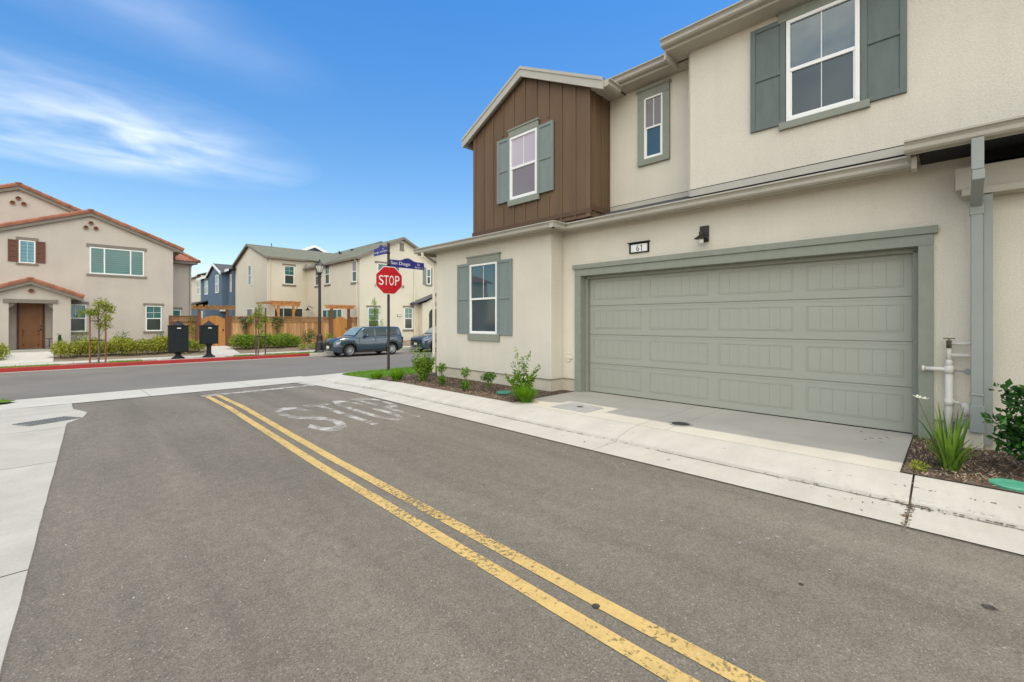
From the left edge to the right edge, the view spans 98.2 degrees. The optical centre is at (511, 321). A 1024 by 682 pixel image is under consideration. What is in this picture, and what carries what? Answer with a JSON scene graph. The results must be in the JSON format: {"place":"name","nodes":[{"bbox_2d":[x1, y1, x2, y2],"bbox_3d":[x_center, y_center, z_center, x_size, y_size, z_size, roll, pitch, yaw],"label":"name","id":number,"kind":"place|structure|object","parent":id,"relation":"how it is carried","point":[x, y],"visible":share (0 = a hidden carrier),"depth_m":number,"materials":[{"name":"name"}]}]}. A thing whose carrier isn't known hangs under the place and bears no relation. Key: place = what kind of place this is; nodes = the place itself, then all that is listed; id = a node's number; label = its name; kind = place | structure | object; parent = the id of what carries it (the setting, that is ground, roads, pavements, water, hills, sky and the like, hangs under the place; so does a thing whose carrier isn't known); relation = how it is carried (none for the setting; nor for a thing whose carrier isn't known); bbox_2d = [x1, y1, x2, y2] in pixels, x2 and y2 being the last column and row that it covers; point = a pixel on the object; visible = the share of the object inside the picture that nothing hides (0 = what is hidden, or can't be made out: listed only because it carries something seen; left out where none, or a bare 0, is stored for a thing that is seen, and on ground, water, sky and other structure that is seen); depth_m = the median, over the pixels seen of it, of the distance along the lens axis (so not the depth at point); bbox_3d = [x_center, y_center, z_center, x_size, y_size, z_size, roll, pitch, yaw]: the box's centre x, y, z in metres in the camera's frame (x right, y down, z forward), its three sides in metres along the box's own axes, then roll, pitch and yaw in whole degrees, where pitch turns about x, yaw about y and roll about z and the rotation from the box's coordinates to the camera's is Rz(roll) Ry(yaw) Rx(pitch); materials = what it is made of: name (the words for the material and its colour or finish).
{"place":"outdoors","nodes":[
{"label":"outdoors","id":0,"kind":"place"},
{"bbox_2d":[0,404,87,674],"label":"shoulder pavement","id":1,"kind":"structure","parent":0,"point":[24,491],"depth_m":4.05,"materials":[{"name":"concrete"}]},
{"bbox_2d":[12,416,80,425],"bbox_3d":[-7.173,1.531,6.855,0.400,0.034,0.620,0,0,18],"label":"drain grate","id":2,"kind":"object","parent":1,"relation":"on","point":[45,421],"visible":1,"depth_m":6.80,"materials":[{"name":"metal"}]},
{"bbox_2d":[0,346,239,363],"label":"garden path","id":3,"kind":"structure","parent":0,"point":[28,357],"depth_m":19.28,"materials":[{"name":"concrete"}]},
{"bbox_2d":[60,354,264,364],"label":"planting strip","id":4,"kind":"object","parent":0,"point":[134,361],"depth_m":18.73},
{"bbox_2d":[78,297,116,363],"bbox_3d":[-17.286,0.352,18.529,0.624,2.818,1.215,0,0,45],"label":"sapling","id":5,"kind":"object","parent":4,"relation":"on","point":[101,304],"visible":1,"depth_m":18.53,"materials":[{"name":"green plant"}]},
{"bbox_2d":[0,347,436,401],"bbox_3d":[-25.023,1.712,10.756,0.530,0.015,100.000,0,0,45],"label":"strip lawn","id":6,"kind":"structure","parent":4,"relation":"on","point":[59,364],"depth_m":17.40,"materials":[{"name":"green plant"}]},
{"bbox_2d":[314,259,324,352],"bbox_3d":[-10.835,-0.930,24.994,0.600,5.300,0.600,0,0,45],"label":"street lamp","id":7,"kind":"object","parent":6,"relation":"on","point":[319,344],"visible":0.98,"depth_m":24.92,"materials":[{"name":"brown metal"}]},
{"bbox_2d":[246,302,272,355],"bbox_3d":[-13.009,0.351,22.813,0.575,2.819,1.250,0,0,45],"label":"sapling","id":8,"kind":"object","parent":4,"relation":"on","point":[264,319],"visible":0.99,"depth_m":22.77,"materials":[{"name":"green plant"}]},
{"bbox_2d":[0,346,409,366],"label":"pavement","id":9,"kind":"structure","parent":0,"point":[153,358],"depth_m":20.01,"materials":[{"name":"concrete"}]},
{"bbox_2d":[167,321,188,358],"bbox_3d":[-15.387,0.815,20.453,0.520,1.750,0.760,0,0,45],"label":"mailbox cluster","id":10,"kind":"object","parent":9,"relation":"on","point":[178,338],"visible":1,"depth_m":20.30,"materials":[{"name":"black metal"}]},
{"bbox_2d":[199,321,218,357],"bbox_3d":[-14.549,0.815,21.297,0.520,1.750,0.730,0,0,45],"label":"mailbox cluster","id":11,"kind":"object","parent":9,"relation":"on","point":[208,334],"visible":1,"depth_m":21.16,"materials":[{"name":"black metal"}]},
{"bbox_2d":[0,350,435,404],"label":"street","id":12,"kind":"structure","parent":0,"point":[30,385],"depth_m":15.32,"materials":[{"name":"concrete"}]},
{"bbox_2d":[0,353,309,372],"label":"red kerb","id":13,"kind":"structure","parent":12,"relation":"on","point":[41,368],"depth_m":19.19,"materials":[{"name":"paint"}]},
{"bbox_2d":[0,376,320,409],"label":"valley gutter","id":14,"kind":"object","parent":12,"relation":"on","point":[38,402],"visible":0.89,"depth_m":10.11,"materials":[{"name":"concrete"}]},
{"bbox_2d":[5,348,430,372],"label":"kerb","id":15,"kind":"structure","parent":12,"relation":"on","point":[329,354],"depth_m":24.41,"materials":[{"name":"concrete"}]},
{"bbox_2d":[324,326,402,356],"bbox_3d":[-8.432,1.057,25.264,4.110,1.630,2.220,0,0,-44],"label":"parked car","id":16,"kind":"object","parent":12,"relation":"on","point":[352,341],"visible":0.93,"depth_m":24.58,"materials":[{"name":"blue metal"}]},
{"bbox_2d":[410,326,435,351],"bbox_3d":[-4.426,1.051,29.248,2.240,1.641,4.530,0,0,45],"label":"parked car","id":17,"kind":"object","parent":12,"relation":"on","point":[424,340],"visible":0.27,"depth_m":27.55,"materials":[{"name":"blue metal"}]},
{"bbox_2d":[300,367,1023,554],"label":"kerb","id":18,"kind":"structure","parent":12,"relation":"on","point":[643,444],"depth_m":4.44,"materials":[{"name":"concrete"}]},
{"bbox_2d":[370,387,1020,530],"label":"leaf litter","id":19,"kind":"object","parent":18,"relation":"on","point":[906,515],"visible":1,"depth_m":3.56,"materials":[{"name":"brown plant"}]},
{"bbox_2d":[53,335,409,361],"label":"lot ground","id":20,"kind":"structure","parent":0,"point":[150,354],"depth_m":21.98,"materials":[{"name":"soil"}]},
{"bbox_2d":[0,343,11,359],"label":"hedge","id":21,"kind":"object","parent":20,"relation":"on","point":[3,348],"visible":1,"depth_m":18.29,"materials":[{"name":"green plant"}]},
{"bbox_2d":[70,329,88,341],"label":"round shrub","id":22,"kind":"object","parent":20,"relation":"on","point":[79,336],"visible":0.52,"depth_m":22.12,"materials":[{"name":"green plant"}]},
{"bbox_2d":[0,182,200,352],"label":"stucco house","id":23,"kind":"structure","parent":20,"relation":"on","point":[62,263],"depth_m":22.92,"materials":[{"name":"beige paint"}]},
{"bbox_2d":[8,236,44,265],"bbox_3d":[-23.610,-3.440,21.599,0.055,1.340,1.240,0,0,45],"label":"window","id":24,"kind":"structure","parent":23,"relation":"in","point":[26,245],"depth_m":21.60,"materials":[{"name":"white plastic"}]},
{"bbox_2d":[19,303,41,347],"bbox_3d":[-23.495,0.150,21.669,0.120,2.260,0.760,0,0,45],"label":"front door","id":25,"kind":"structure","parent":23,"relation":"in","point":[30,314],"depth_m":21.66,"materials":[{"name":"brown wood"}]},
{"bbox_2d":[71,301,88,333],"bbox_3d":[-22.419,-0.210,22.799,0.055,1.680,0.980,0,0,45],"label":"window","id":26,"kind":"structure","parent":23,"relation":"in","point":[77,323],"depth_m":22.86,"materials":[{"name":"grey glass"}]},
{"bbox_2d":[86,243,146,278],"bbox_3d":[-21.277,-3.255,23.948,0.055,1.690,2.440,0,0,45],"label":"window","id":27,"kind":"structure","parent":23,"relation":"in","point":[105,260],"depth_m":23.92,"materials":[{"name":"glass"}]},
{"bbox_2d":[143,303,163,332],"bbox_3d":[-20.206,-0.210,25.027,0.055,1.680,0.900,0,0,45],"label":"window","id":28,"kind":"structure","parent":23,"relation":"in","point":[153,311],"depth_m":25.03,"materials":[{"name":"glass"}]},
{"bbox_2d":[173,307,182,315],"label":"window","id":29,"kind":"structure","parent":23,"relation":"in","point":[176,310],"depth_m":27.88,"materials":[{"name":"glass"}]},
{"bbox_2d":[48,335,168,357],"bbox_3d":[-18.415,1.127,20.996,1.240,0.977,4.883,0,0,45],"label":"hedge","id":30,"kind":"object","parent":20,"relation":"on","point":[125,345],"visible":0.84,"depth_m":20.74,"materials":[{"name":"green plant"}]},
{"bbox_2d":[112,329,131,339],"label":"round shrub","id":31,"kind":"object","parent":20,"relation":"on","point":[122,334],"visible":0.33,"depth_m":23.31,"materials":[{"name":"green plant"}]},
{"bbox_2d":[169,315,197,340],"bbox_3d":[-18.042,0.585,24.399,0.140,1.870,1.320,0,0,45],"label":"wooden fence","id":32,"kind":"object","parent":20,"relation":"on","point":[174,319],"visible":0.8,"depth_m":24.59,"materials":[{"name":"brown wood"}]},
{"bbox_2d":[187,316,195,339],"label":"ivy vine","id":33,"kind":"object","parent":32,"relation":"attached to","point":[190,326],"visible":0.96,"depth_m":24.55,"materials":[{"name":"green plant"}]},
{"bbox_2d":[167,339,205,353],"bbox_3d":[-16.648,1.193,22.790,1.167,0.854,1.742,0,0,45],"label":"hedge","id":34,"kind":"object","parent":20,"relation":"on","point":[195,345],"visible":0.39,"depth_m":22.99,"materials":[{"name":"green plant"}]},
{"bbox_2d":[191,304,234,345],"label":"garden gate","id":35,"kind":"structure","parent":20,"relation":"on","point":[218,320],"depth_m":25.56,"materials":[{"name":"brown wood"}]},
{"bbox_2d":[191,263,236,335],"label":"row house","id":36,"kind":"structure","parent":20,"relation":"on","point":[214,284],"depth_m":44.52,"materials":[{"name":"blue paint"}]},
{"bbox_2d":[197,280,199,294],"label":"window","id":37,"kind":"structure","parent":36,"relation":"in","point":[198,282],"depth_m":53.31,"materials":[{"name":"glass"}]},
{"bbox_2d":[205,278,207,294],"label":"window","id":38,"kind":"structure","parent":36,"relation":"in","point":[206,280],"depth_m":50.08,"materials":[{"name":"glass"}]},
{"bbox_2d":[215,274,218,292],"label":"window","id":39,"kind":"structure","parent":36,"relation":"in","point":[216,276],"depth_m":44.18,"materials":[{"name":"glass"}]},
{"bbox_2d":[230,274,231,291],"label":"window","id":40,"kind":"structure","parent":36,"relation":"in","point":[230,274],"depth_m":42.61,"materials":[{"name":"white plastic"}]},
{"bbox_2d":[228,332,301,348],"bbox_3d":[-14.251,1.069,25.870,1.166,0.999,4.075,0,0,45],"label":"hedge","id":41,"kind":"object","parent":20,"relation":"on","point":[283,339],"visible":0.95,"depth_m":25.75,"materials":[{"name":"green plant"}]},
{"bbox_2d":[256,300,300,319],"bbox_3d":[-18.205,-0.070,34.532,4.300,2.980,1.950,0,0,45],"label":"pergola","id":42,"kind":"object","parent":20,"relation":"on","point":[278,304],"visible":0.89,"depth_m":33.30,"materials":[{"name":"brown wood"}]},
{"bbox_2d":[229,316,330,345],"bbox_3d":[-14.434,0.585,28.032,0.140,1.870,6.000,0,0,45],"label":"wooden fence","id":43,"kind":"object","parent":20,"relation":"on","point":[297,327],"visible":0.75,"depth_m":28.25,"materials":[{"name":"brown wood"}]},
{"bbox_2d":[238,316,252,333],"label":"ivy vine","id":44,"kind":"object","parent":43,"relation":"attached to","point":[245,326],"visible":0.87,"depth_m":26.43,"materials":[{"name":"green plant"}]},
{"bbox_2d":[271,316,284,334],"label":"ivy vine","id":45,"kind":"object","parent":43,"relation":"attached to","point":[277,327],"visible":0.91,"depth_m":27.67,"materials":[{"name":"green plant"}]},
{"bbox_2d":[297,342,308,349],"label":"round shrub","id":46,"kind":"object","parent":20,"relation":"on","point":[304,346],"visible":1,"depth_m":26.24,"materials":[{"name":"green plant"}]},
{"bbox_2d":[301,328,315,343],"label":"round shrub","id":47,"kind":"object","parent":20,"relation":"on","point":[309,337],"visible":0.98,"depth_m":28.42,"materials":[{"name":"green plant"}]},
{"bbox_2d":[300,245,328,252],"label":"gabled house","id":48,"kind":"structure","parent":20,"relation":"on","point":[314,248],"depth_m":49.09,"materials":[{"name":"white paint"}]},
{"bbox_2d":[231,237,435,339],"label":"cream house","id":49,"kind":"structure","parent":20,"relation":"on","point":[263,273],"depth_m":35.23,"materials":[{"name":"paint"}]},
{"bbox_2d":[248,265,251,285],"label":"window","id":50,"kind":"structure","parent":49,"relation":"in","point":[249,266],"depth_m":39.33,"materials":[{"name":"white glass"}]},
{"bbox_2d":[247,308,252,318],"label":"window","id":51,"kind":"structure","parent":49,"relation":"in","point":[249,311],"depth_m":39.41,"materials":[{"name":"white plastic"}]},
{"bbox_2d":[274,308,302,321],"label":"window","id":52,"kind":"structure","parent":49,"relation":"in","point":[286,312],"depth_m":37.19,"materials":[{"name":"glass"}]},
{"bbox_2d":[282,264,295,286],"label":"window","id":53,"kind":"structure","parent":49,"relation":"in","point":[288,268],"depth_m":37.20,"materials":[{"name":"glass"}]},
{"bbox_2d":[314,268,317,287],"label":"window","id":54,"kind":"structure","parent":49,"relation":"in","point":[316,275],"depth_m":36.70,"materials":[{"name":"glass"}]},
{"bbox_2d":[324,265,330,286],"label":"window","id":55,"kind":"structure","parent":49,"relation":"in","point":[327,268],"depth_m":35.16,"materials":[{"name":"glass"}]},
{"bbox_2d":[322,309,341,321],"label":"window","id":56,"kind":"structure","parent":49,"relation":"in","point":[336,312],"depth_m":34.37,"materials":[{"name":"teal glass"}]},
{"bbox_2d":[350,259,357,284],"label":"window","id":57,"kind":"structure","parent":49,"relation":"in","point":[353,261],"depth_m":31.90,"materials":[{"name":"grey glass"}]},
{"bbox_2d":[366,305,380,325],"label":"window","id":58,"kind":"structure","parent":49,"relation":"in","point":[370,307],"depth_m":31.95,"materials":[{"name":"white glass"}]},
{"bbox_2d":[375,261,403,287],"bbox_3d":[-9.076,-3.500,32.971,0.055,1.840,2.400,0,0,45],"label":"window","id":59,"kind":"structure","parent":49,"relation":"in","point":[380,264],"depth_m":32.47,"materials":[{"name":"white plastic"}]},
{"bbox_2d":[403,306,413,330],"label":"window","id":60,"kind":"structure","parent":49,"relation":"in","point":[408,310],"depth_m":34.12,"materials":[{"name":"white glass"}]},
{"bbox_2d":[423,267,431,285],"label":"window","id":61,"kind":"structure","parent":49,"relation":"in","point":[427,273],"depth_m":35.35,"materials":[{"name":"white plastic"}]},
{"bbox_2d":[429,310,435,328],"bbox_3d":[-6.474,0.270,35.602,0.040,2.500,1.000,0,0,45],"label":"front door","id":62,"kind":"structure","parent":49,"relation":"in","point":[430,313],"depth_m":35.53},
{"bbox_2d":[325,305,354,336],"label":"garden gate","id":63,"kind":"structure","parent":20,"relation":"on","point":[340,326],"depth_m":30.58,"materials":[{"name":"brown wood"}]},
{"bbox_2d":[350,317,356,328],"bbox_3d":[-11.172,0.585,31.318,0.140,1.870,0.620,0,0,45],"label":"wooden fence","id":64,"kind":"object","parent":20,"relation":"on","point":[353,323],"visible":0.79,"depth_m":31.31,"materials":[{"name":"brown wood"}]},
{"bbox_2d":[369,296,383,325],"bbox_3d":[-9.487,-0.084,31.020,0.751,3.409,1.273,0,0,45],"label":"sapling","id":65,"kind":"object","parent":20,"relation":"on","point":[373,318],"visible":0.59,"depth_m":30.93,"materials":[{"name":"green plant"}]},
{"bbox_2d":[298,375,319,385],"bbox_3d":[-5.065,1.613,12.710,2.700,0.075,2.300,0,0,45],"label":"corner apron","id":66,"kind":"object","parent":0,"point":[308,384],"visible":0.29,"depth_m":11.63,"materials":[{"name":"concrete"}]},
{"bbox_2d":[0,0,740,275],"label":"sky","id":67,"kind":"structure","parent":0,"point":[210,129],"materials":[{"name":"blue"}]},
{"bbox_2d":[343,365,436,377],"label":"corner lawn","id":68,"kind":"structure","parent":0,"point":[386,375],"depth_m":12.58,"materials":[{"name":"green plant"}]},
{"bbox_2d":[374,243,423,370],"bbox_3d":[-3.506,-0.300,13.895,1.522,4.200,0.973,0,0,-20],"label":"stop sign","id":69,"kind":"object","parent":68,"relation":"on","point":[388,279],"visible":0.99,"depth_m":13.45,"materials":[{"name":"metal"}]},
{"bbox_2d":[0,383,1023,681],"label":"alley road","id":70,"kind":"structure","parent":0,"point":[238,567],"depth_m":2.75,"materials":[{"name":"grey asphalt"}]},
{"bbox_2d":[202,385,310,396],"bbox_3d":[-5.750,1.581,10.318,0.260,0.007,2.460,0,0,45],"label":"stop line","id":71,"kind":"object","parent":70,"relation":"on","point":[255,390],"visible":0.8,"depth_m":10.21,"materials":[{"name":"white paint"}]},
{"bbox_2d":[278,398,400,430],"bbox_3d":[-2.751,1.516,7.483,2.364,0.001,1.870,0,0,45],"label":"stop road marking","id":72,"kind":"object","parent":70,"relation":"on","point":[335,422],"visible":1,"depth_m":7.30,"materials":[{"name":"white paint"}]},
{"bbox_2d":[59,401,855,680],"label":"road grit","id":73,"kind":"object","parent":70,"relation":"on","point":[288,499],"visible":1,"depth_m":3.26,"materials":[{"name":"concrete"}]},
{"bbox_2d":[206,395,764,681],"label":"double yellow line","id":74,"kind":"object","parent":70,"relation":"on","point":[601,633],"visible":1,"depth_m":2.54,"materials":[{"name":"paint"}]},
{"bbox_2d":[315,385,1023,556],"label":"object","id":75,"kind":"object","parent":70,"relation":"on","point":[904,526],"visible":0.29,"depth_m":3.88,"materials":[{"name":"grey concrete"}]},
{"bbox_2d":[338,383,1023,530],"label":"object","id":76,"kind":"structure","parent":70,"relation":"on","point":[757,472],"depth_m":4.22,"materials":[{"name":"grey concrete"}]},
{"bbox_2d":[483,484,997,609],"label":"tar spots","id":77,"kind":"object","parent":70,"relation":"on","point":[595,605],"visible":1,"depth_m":2.36,"materials":[{"name":"asphalt"}]},
{"bbox_2d":[370,371,1023,492],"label":"planting bed","id":78,"kind":"object","parent":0,"point":[975,468],"visible":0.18,"depth_m":4.53,"materials":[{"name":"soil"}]},
{"bbox_2d":[367,369,385,378],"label":"grass tuft","id":79,"kind":"object","parent":78,"relation":"on","point":[377,374],"visible":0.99,"depth_m":11.06,"materials":[{"name":"green plant"}]},
{"bbox_2d":[386,366,405,380],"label":"grass tuft","id":80,"kind":"object","parent":78,"relation":"on","point":[395,374],"visible":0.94,"depth_m":10.67,"materials":[{"name":"green plant"}]},
{"bbox_2d":[409,344,435,381],"bbox_3d":[-2.085,0.965,10.402,0.602,0.918,0.573,0,0,45],"label":"leafy bush","id":81,"kind":"object","parent":78,"relation":"on","point":[423,368],"visible":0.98,"depth_m":10.38,"materials":[{"name":"green plant"}]},
{"bbox_2d":[437,362,446,385],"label":"rose shrub","id":82,"kind":"object","parent":78,"relation":"on","point":[441,379],"visible":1,"depth_m":9.70,"materials":[{"name":"green plant"}]},
{"bbox_2d":[460,367,471,390],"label":"rose shrub","id":83,"kind":"object","parent":78,"relation":"on","point":[465,384],"visible":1,"depth_m":9.02,"materials":[{"name":"green plant"}]},
{"bbox_2d":[481,372,496,391],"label":"rose shrub","id":84,"kind":"object","parent":78,"relation":"on","point":[488,376],"visible":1,"depth_m":8.91,"materials":[{"name":"green plant"}]},
{"bbox_2d":[497,390,510,393],"bbox_3d":[-0.158,1.372,8.669,0.290,0.036,0.290,0,0,45],"label":"valve lid","id":85,"kind":"object","parent":78,"relation":"on","point":[503,392],"visible":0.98,"depth_m":8.58,"materials":[{"name":"green plastic"}]},
{"bbox_2d":[504,347,540,390],"bbox_3d":[0.169,0.932,8.041,0.727,0.954,0.467,0,0,45],"label":"flowering shrub","id":86,"kind":"object","parent":78,"relation":"on","point":[520,377],"visible":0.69,"depth_m":8.02,"materials":[{"name":"green plant"}]},
{"bbox_2d":[511,385,539,402],"bbox_3d":[0.230,1.225,7.758,0.662,0.371,0.657,0,0,45],"label":"grass tuft","id":87,"kind":"object","parent":78,"relation":"on","point":[523,395],"visible":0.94,"depth_m":7.66,"materials":[{"name":"green plant"}]},
{"bbox_2d":[413,0,1023,454],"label":"townhouse","id":88,"kind":"structure","parent":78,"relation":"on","point":[843,180],"depth_m":6.48,"materials":[{"name":"beige paint"}]},
{"bbox_2d":[457,252,512,341],"bbox_3d":[-0.681,-0.560,10.313,1.900,2.000,0.065,0,0,45],"label":"window","id":89,"kind":"structure","parent":88,"relation":"in","point":[485,283],"depth_m":10.25,"materials":[{"name":"glass"}]},
{"bbox_2d":[497,117,553,206],"bbox_3d":[0.241,-3.380,9.481,1.640,1.680,0.065,0,0,45],"label":"window","id":90,"kind":"structure","parent":88,"relation":"in","point":[525,158],"depth_m":9.44,"materials":[{"name":"grey glass"}]},
{"bbox_2d":[627,240,649,253],"bbox_3d":[2.263,-1.333,7.928,0.420,0.195,0.060,0,0,45],"label":"house number","id":91,"kind":"object","parent":88,"relation":"attached to","point":[639,247],"visible":1,"depth_m":7.93,"materials":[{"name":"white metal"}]},
{"bbox_2d":[636,78,671,166],"bbox_3d":[2.579,-3.605,8.104,0.670,1.410,0.065,0,0,45],"label":"window","id":92,"kind":"structure","parent":88,"relation":"in","point":[654,100],"depth_m":8.10,"materials":[{"name":"white plastic"}]},
{"bbox_2d":[694,225,708,243],"bbox_3d":[3.011,-1.387,7.048,0.207,0.305,0.255,0,0,45],"label":"wall lamp","id":93,"kind":"object","parent":88,"relation":"attached to","point":[702,237],"visible":1,"depth_m":7.07,"materials":[{"name":"brown metal"}]},
{"bbox_2d":[589,253,912,432],"bbox_3d":[3.306,0.252,7.260,4.940,2.285,0.057,0,0,45],"label":"garage door","id":94,"kind":"structure","parent":88,"relation":"in","point":[831,341],"depth_m":6.67,"materials":[{"name":"paint"}]},
{"bbox_2d":[750,0,906,133],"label":"window","id":95,"kind":"structure","parent":88,"relation":"in","point":[805,63],"depth_m":5.93,"materials":[{"name":"grey glass"}]},
{"bbox_2d":[907,459,931,471],"bbox_3d":[3.793,1.339,4.134,0.173,0.116,0.173,0,0,5],"label":"ground weed","id":96,"kind":"object","parent":78,"relation":"on","point":[920,463],"visible":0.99,"depth_m":4.13,"materials":[{"name":"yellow plant"}]},
{"bbox_2d":[922,338,970,435],"bbox_3d":[5.012,0.792,5.076,0.480,1.216,0.099,0,0,45],"label":"standpipe","id":97,"kind":"object","parent":78,"relation":"on","point":[948,369],"visible":0.94,"depth_m":5.06,"materials":[{"name":"white plastic"}]},
{"bbox_2d":[908,394,988,471],"bbox_3d":[4.083,1.048,4.212,0.615,0.678,0.764,0,0,31],"label":"lily plant","id":98,"kind":"object","parent":78,"relation":"on","point":[948,449],"visible":0.99,"depth_m":4.13,"materials":[{"name":"green plant"}]},
{"bbox_2d":[980,379,1023,460],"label":"glossy shrub","id":99,"kind":"object","parent":78,"relation":"on","point":[1012,434],"visible":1,"depth_m":4.04,"materials":[{"name":"green plant"}]},
{"bbox_2d":[988,478,1023,491],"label":"valve lid","id":100,"kind":"object","parent":78,"relation":"on","point":[1008,484],"visible":0.98,"depth_m":3.72,"materials":[{"name":"green plastic"}]},
{"bbox_2d":[513,391,912,471],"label":"driveway","id":101,"kind":"structure","parent":0,"point":[842,443],"depth_m":5.80,"materials":[{"name":"concrete"}]},
{"bbox_2d":[550,402,603,412],"bbox_3d":[1.088,1.391,7.248,0.690,0.016,0.620,0,0,45],"label":"utility lid","id":102,"kind":"object","parent":101,"relation":"on","point":[578,407],"visible":1,"depth_m":7.19,"materials":[{"name":"concrete"}]},
{"bbox_2d":[669,421,691,426],"bbox_3d":[2.291,1.391,6.040,0.290,0.010,0.290,0,0,45],"label":"manhole cover","id":103,"kind":"object","parent":101,"relation":"on","point":[679,424],"visible":1,"depth_m":5.99,"materials":[{"name":"metal"}]},
{"bbox_2d":[900,435,913,472],"bbox_3d":[2.596,1.430,6.691,5.055,0.001,2.247,0,0,45],"label":"driveway joint bed","id":104,"kind":"object","parent":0,"point":[907,454],"depth_m":4.75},
{"bbox_2d":[901,437,1023,494],"bbox_3d":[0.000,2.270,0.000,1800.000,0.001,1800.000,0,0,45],"label":"ground","id":105,"kind":"structure","parent":0,"point":[955,481],"depth_m":6.31,"materials":[{"name":"grey concrete"}]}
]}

